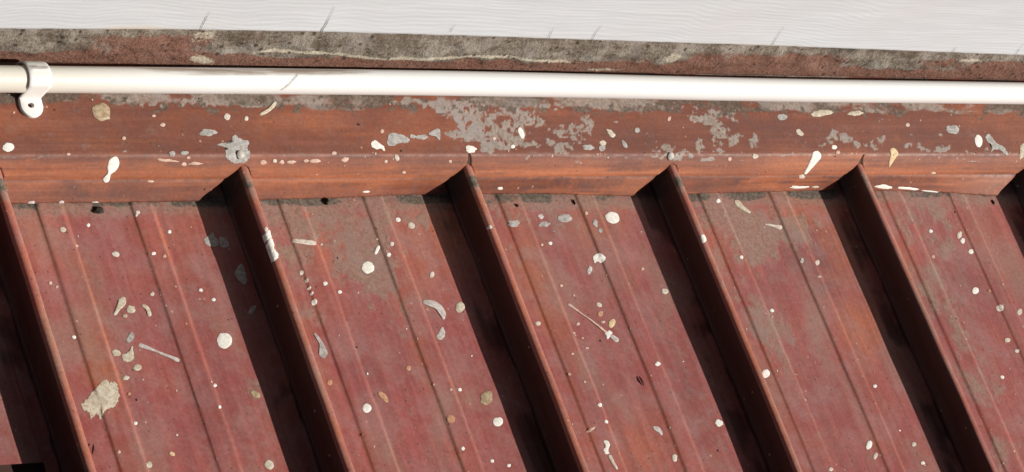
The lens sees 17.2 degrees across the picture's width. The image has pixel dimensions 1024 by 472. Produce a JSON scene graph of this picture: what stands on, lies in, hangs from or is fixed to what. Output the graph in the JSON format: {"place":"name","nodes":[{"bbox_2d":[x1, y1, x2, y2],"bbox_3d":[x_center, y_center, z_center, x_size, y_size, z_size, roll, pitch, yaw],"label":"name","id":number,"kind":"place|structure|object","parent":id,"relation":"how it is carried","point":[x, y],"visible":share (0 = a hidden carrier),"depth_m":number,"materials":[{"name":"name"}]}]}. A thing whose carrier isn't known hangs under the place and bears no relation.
{"place":"outdoors","nodes":[
{"label":"outdoors","id":0,"kind":"place"},
{"bbox_2d":[0,154,862,175],"bbox_3d":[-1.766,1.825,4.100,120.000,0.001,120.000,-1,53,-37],"label":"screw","id":1,"kind":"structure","parent":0,"point":[468,161],"depth_m":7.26,"materials":[{"name":"white metal"}]},
{"bbox_2d":[0,163,1023,471],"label":"roof sheet","id":2,"kind":"object","parent":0,"point":[852,321],"visible":1,"depth_m":2.40,"materials":[{"name":"red paint"}]},
{"bbox_2d":[0,462,45,471],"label":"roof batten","id":3,"kind":"object","parent":2,"relation":"attached to","point":[32,467],"visible":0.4,"depth_m":2.12,"materials":[{"name":"black"}]},
{"bbox_2d":[0,325,42,464],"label":"roof sheet","id":4,"kind":"object","parent":3,"relation":"on","point":[18,443],"visible":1,"depth_m":2.13,"materials":[{"name":"red paint"}]},
{"bbox_2d":[92,206,103,213],"bbox_3d":[-0.275,-0.018,2.256,0.010,0.002,0.006,-1,58,-37],"label":"debris clump","id":5,"kind":"object","parent":2,"relation":"on","point":[97,209],"visible":1,"depth_m":2.26,"materials":[{"name":"black"}]},
{"bbox_2d":[323,197,329,204],"bbox_3d":[-0.129,-0.025,2.369,0.004,0.003,0.007,-1,59,-37],"label":"debris clump","id":6,"kind":"object","parent":2,"relation":"on","point":[326,200],"visible":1,"depth_m":2.37,"materials":[{"name":"black"}]},
{"bbox_2d":[0,62,1023,203],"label":"flashing","id":7,"kind":"object","parent":2,"relation":"on","point":[63,148],"visible":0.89,"depth_m":2.44,"materials":[{"name":"red paint"}]},
{"bbox_2d":[16,61,51,117],"bbox_3d":[-0.313,-0.098,2.224,0.017,0.026,0.034,-1,59,-37],"label":"pipe clip","id":8,"kind":"object","parent":7,"relation":"attached to","point":[40,81],"visible":0.93,"depth_m":2.22,"materials":[{"name":"white plastic"}]},
{"bbox_2d":[237,150,243,158],"bbox_3d":[-0.185,-0.055,2.311,0.006,0.004,0.005,-1,58,-37],"label":"rivet","id":9,"kind":"object","parent":7,"relation":"attached to","point":[240,154],"visible":1,"depth_m":2.31,"materials":[{"name":"white metal"}]},
{"bbox_2d":[0,29,1023,79],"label":"mortar strip","id":10,"kind":"object","parent":7,"relation":"on","point":[277,48],"visible":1,"depth_m":2.44,"materials":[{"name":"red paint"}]},
{"bbox_2d":[0,65,1023,103],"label":"pipe","id":11,"kind":"object","parent":7,"relation":"on","point":[137,80],"visible":1,"depth_m":2.44,"materials":[{"name":"white plastic"}]},
{"bbox_2d":[667,152,673,159],"bbox_3d":[0.119,-0.060,2.541,0.006,0.005,0.004,-1,59,-37],"label":"rivet","id":12,"kind":"object","parent":7,"relation":"attached to","point":[670,156],"visible":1,"depth_m":2.54,"materials":[{"name":"white metal"}]},
{"label":"wall panel","id":13,"kind":"object","parent":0,"visible":0},
{"bbox_2d":[0,0,1023,54],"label":"wall board","id":14,"kind":"object","parent":13,"relation":"attached to","point":[980,26],"depth_m":2.46,"materials":[{"name":"grey paint"}]}
]}

